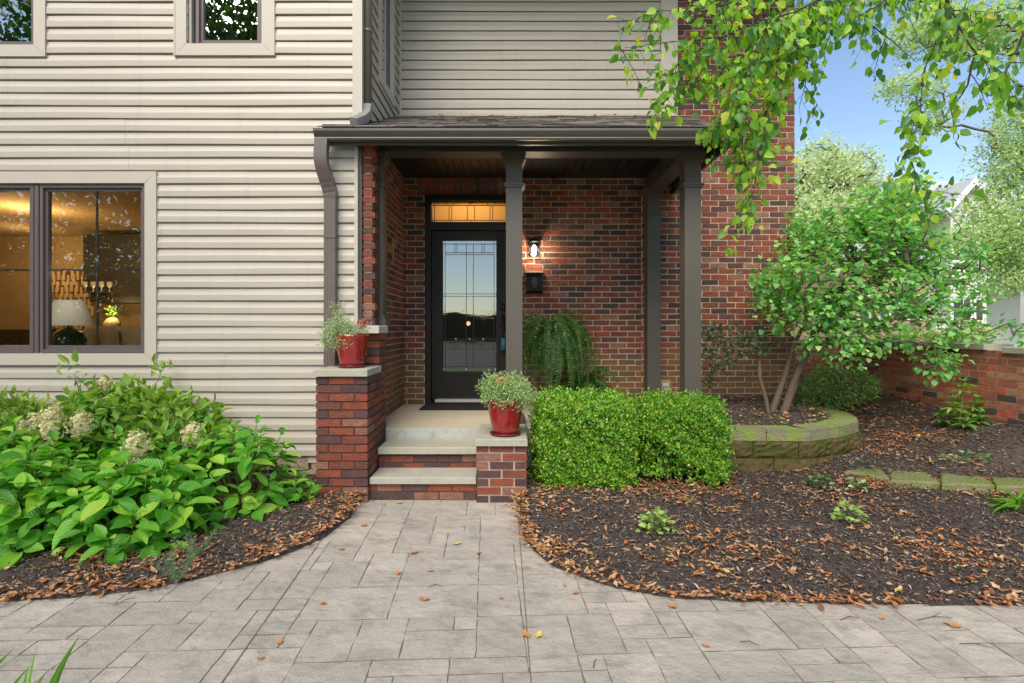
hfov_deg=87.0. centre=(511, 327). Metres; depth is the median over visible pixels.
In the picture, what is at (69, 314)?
table lamp
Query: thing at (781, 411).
planter leaf litter
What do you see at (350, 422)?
brick pier
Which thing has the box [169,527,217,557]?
herb sprig
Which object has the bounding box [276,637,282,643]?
fallen leaf
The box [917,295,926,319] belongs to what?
window
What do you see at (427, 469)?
porch steps
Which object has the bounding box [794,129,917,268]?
pale tree
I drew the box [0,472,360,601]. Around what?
mulch bed ground
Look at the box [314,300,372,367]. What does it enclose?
potted plant
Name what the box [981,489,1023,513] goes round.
strappy plant
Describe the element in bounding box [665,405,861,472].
planter wall
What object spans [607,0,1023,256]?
overhanging tree
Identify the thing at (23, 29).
window
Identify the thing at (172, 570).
herb sprig
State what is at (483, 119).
roof leaf litter
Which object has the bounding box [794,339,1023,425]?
garden wall
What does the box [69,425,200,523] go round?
hydrangea
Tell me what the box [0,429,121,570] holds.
hydrangea
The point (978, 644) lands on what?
twig
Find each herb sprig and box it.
[152,548,200,582]
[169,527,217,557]
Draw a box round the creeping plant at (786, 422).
[729,413,832,424]
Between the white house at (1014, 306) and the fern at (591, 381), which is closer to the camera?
the fern at (591, 381)
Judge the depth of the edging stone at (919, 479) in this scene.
4.31 m
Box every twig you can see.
[917,613,952,619]
[959,642,995,648]
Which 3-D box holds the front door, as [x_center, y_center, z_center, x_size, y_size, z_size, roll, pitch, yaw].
[-0.504,-0.151,6.528,0.929,2.030,0.114,0,0,0]
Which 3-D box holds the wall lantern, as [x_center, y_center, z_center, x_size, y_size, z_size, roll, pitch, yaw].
[0.262,-0.955,6.398,0.136,0.237,0.162,0,0,0]
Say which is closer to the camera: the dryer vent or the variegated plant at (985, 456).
the variegated plant at (985, 456)
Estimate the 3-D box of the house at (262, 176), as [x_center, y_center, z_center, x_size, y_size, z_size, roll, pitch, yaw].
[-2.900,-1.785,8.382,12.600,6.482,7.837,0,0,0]
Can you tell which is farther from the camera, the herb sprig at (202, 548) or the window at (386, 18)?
the window at (386, 18)
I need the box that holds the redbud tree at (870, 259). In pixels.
[736,169,1023,414]
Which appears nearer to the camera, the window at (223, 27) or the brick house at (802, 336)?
the window at (223, 27)
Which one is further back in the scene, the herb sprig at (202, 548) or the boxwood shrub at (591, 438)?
the boxwood shrub at (591, 438)
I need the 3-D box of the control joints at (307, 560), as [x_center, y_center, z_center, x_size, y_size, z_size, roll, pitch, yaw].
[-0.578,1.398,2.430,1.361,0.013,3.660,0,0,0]
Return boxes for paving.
[0,500,1023,682]
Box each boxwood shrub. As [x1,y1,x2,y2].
[523,385,646,492]
[632,386,739,488]
[795,362,884,409]
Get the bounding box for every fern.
[522,308,600,397]
[552,366,626,394]
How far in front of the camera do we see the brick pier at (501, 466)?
4.30 m
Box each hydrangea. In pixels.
[0,415,79,508]
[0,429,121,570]
[15,349,237,479]
[38,450,226,565]
[39,412,132,477]
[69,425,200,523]
[173,415,315,521]
[265,468,321,508]
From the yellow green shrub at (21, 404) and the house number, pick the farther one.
the house number
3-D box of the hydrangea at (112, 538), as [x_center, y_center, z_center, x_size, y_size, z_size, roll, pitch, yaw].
[-2.438,1.170,3.499,1.011,0.700,0.896,0,0,31]
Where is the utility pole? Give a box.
[910,183,917,336]
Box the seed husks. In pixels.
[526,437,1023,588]
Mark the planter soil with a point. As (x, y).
(744, 420)
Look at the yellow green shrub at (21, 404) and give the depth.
4.29 m
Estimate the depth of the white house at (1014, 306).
25.46 m
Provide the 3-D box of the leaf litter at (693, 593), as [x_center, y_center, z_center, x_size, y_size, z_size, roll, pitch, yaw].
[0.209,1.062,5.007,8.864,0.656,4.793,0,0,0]
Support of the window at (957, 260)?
in the white house at (1014, 306)
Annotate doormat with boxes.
[419,404,487,409]
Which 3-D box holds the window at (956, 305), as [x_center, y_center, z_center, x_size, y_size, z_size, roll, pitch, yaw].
[20.532,-0.741,24.935,0.578,1.457,0.050,0,0,0]
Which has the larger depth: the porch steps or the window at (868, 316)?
the window at (868, 316)
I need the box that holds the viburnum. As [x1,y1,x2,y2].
[701,322,785,412]
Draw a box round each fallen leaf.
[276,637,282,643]
[418,596,429,599]
[522,630,530,637]
[535,631,541,637]
[943,621,961,627]
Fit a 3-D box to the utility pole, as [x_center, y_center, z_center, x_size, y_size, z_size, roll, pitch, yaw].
[13.393,-1.695,18.000,0.214,6.277,0.219,0,0,0]
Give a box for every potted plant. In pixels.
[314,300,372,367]
[474,369,540,436]
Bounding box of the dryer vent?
[661,380,670,394]
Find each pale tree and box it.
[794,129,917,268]
[866,0,1023,299]
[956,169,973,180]
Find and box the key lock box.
[501,333,505,349]
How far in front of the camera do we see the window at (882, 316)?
20.94 m
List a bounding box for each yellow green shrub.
[0,384,61,456]
[871,316,1011,342]
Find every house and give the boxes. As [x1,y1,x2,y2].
[0,0,794,474]
[794,244,929,357]
[823,176,1023,346]
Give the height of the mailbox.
0.275 m
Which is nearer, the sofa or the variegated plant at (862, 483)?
the variegated plant at (862, 483)
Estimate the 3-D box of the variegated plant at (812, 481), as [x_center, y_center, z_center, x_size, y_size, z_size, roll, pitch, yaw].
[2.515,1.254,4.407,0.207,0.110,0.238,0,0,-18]
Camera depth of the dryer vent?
6.41 m
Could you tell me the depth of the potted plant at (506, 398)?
4.36 m
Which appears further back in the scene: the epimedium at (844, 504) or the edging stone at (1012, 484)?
the edging stone at (1012, 484)
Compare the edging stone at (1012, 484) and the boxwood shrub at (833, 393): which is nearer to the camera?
the edging stone at (1012, 484)
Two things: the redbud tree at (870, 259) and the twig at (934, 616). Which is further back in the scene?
the redbud tree at (870, 259)
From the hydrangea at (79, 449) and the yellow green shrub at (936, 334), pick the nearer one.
the hydrangea at (79, 449)
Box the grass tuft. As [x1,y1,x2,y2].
[0,635,79,682]
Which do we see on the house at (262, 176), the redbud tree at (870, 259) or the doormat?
the doormat
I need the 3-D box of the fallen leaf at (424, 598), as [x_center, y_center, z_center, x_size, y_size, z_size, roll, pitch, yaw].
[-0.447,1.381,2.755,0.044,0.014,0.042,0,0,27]
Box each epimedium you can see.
[635,507,677,533]
[829,499,867,524]
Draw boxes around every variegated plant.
[803,473,835,488]
[842,476,871,489]
[937,450,1013,463]
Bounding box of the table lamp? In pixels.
[52,300,95,344]
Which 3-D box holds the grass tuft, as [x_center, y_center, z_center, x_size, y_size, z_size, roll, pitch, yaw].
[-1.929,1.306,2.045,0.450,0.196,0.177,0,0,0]
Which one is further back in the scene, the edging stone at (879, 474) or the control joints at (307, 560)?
the edging stone at (879, 474)
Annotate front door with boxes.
[432,231,505,398]
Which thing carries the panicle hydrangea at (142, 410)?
on the mulch bed ground at (323, 535)
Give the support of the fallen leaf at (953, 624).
on the paving
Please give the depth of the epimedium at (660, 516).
3.56 m
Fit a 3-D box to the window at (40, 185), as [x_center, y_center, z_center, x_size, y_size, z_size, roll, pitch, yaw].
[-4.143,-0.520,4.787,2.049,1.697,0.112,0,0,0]
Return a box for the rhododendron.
[932,377,992,430]
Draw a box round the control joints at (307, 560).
[221,519,531,682]
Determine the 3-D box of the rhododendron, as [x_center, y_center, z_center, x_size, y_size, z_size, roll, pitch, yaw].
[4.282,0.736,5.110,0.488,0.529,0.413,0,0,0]
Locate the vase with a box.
[103,304,120,325]
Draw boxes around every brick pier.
[313,326,387,502]
[475,424,526,502]
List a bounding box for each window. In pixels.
[0,0,47,56]
[0,171,158,364]
[173,0,275,56]
[377,0,394,108]
[857,295,870,319]
[877,307,890,319]
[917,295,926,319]
[950,242,961,262]
[950,296,962,326]
[961,297,972,321]
[973,298,985,322]
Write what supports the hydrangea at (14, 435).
on the mulch bed ground at (323, 535)
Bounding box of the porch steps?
[370,439,476,499]
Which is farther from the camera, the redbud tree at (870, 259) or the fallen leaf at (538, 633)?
the redbud tree at (870, 259)
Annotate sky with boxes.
[794,0,1023,202]
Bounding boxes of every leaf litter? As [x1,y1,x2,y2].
[0,383,1023,610]
[393,114,687,121]
[708,393,829,424]
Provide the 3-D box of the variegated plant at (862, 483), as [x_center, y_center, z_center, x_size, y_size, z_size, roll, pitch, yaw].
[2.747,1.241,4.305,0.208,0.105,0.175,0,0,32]
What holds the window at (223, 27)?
in the house at (262, 176)
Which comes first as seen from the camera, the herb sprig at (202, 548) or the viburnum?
the herb sprig at (202, 548)
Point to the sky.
(844, 102)
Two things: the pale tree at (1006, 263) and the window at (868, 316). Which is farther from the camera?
the window at (868, 316)
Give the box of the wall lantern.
[528,237,539,256]
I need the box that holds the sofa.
[53,326,140,344]
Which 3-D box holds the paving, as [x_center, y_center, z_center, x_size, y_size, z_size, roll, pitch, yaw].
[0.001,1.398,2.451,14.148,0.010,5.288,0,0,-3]
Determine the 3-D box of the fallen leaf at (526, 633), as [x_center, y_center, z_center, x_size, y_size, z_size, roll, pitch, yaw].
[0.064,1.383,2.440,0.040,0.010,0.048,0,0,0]
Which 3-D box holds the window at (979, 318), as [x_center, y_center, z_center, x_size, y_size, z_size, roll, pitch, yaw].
[21.574,-0.810,24.935,0.578,1.226,0.050,0,0,0]
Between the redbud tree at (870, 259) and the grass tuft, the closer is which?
the grass tuft
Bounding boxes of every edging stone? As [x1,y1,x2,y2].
[845,467,889,481]
[889,470,940,489]
[940,473,994,492]
[992,477,1023,494]
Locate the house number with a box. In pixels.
[386,233,393,262]
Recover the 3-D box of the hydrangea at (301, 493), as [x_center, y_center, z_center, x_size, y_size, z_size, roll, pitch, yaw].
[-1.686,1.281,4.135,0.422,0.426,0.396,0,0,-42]
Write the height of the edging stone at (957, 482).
0.147 m
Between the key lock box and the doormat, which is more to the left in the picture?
the doormat
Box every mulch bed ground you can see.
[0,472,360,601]
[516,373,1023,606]
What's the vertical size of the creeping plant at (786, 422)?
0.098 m
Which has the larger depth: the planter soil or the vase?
the vase
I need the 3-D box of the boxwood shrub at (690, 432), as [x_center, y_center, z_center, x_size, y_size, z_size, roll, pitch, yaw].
[1.432,0.946,4.630,0.967,0.866,0.689,0,0,0]
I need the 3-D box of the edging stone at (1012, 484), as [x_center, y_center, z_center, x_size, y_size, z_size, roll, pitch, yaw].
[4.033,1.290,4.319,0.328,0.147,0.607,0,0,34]
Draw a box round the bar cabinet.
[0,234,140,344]
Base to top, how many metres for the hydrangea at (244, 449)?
0.818 m
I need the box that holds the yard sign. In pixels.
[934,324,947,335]
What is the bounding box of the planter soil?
[679,396,825,424]
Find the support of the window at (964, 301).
in the white house at (1014, 306)
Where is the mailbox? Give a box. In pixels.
[525,271,543,293]

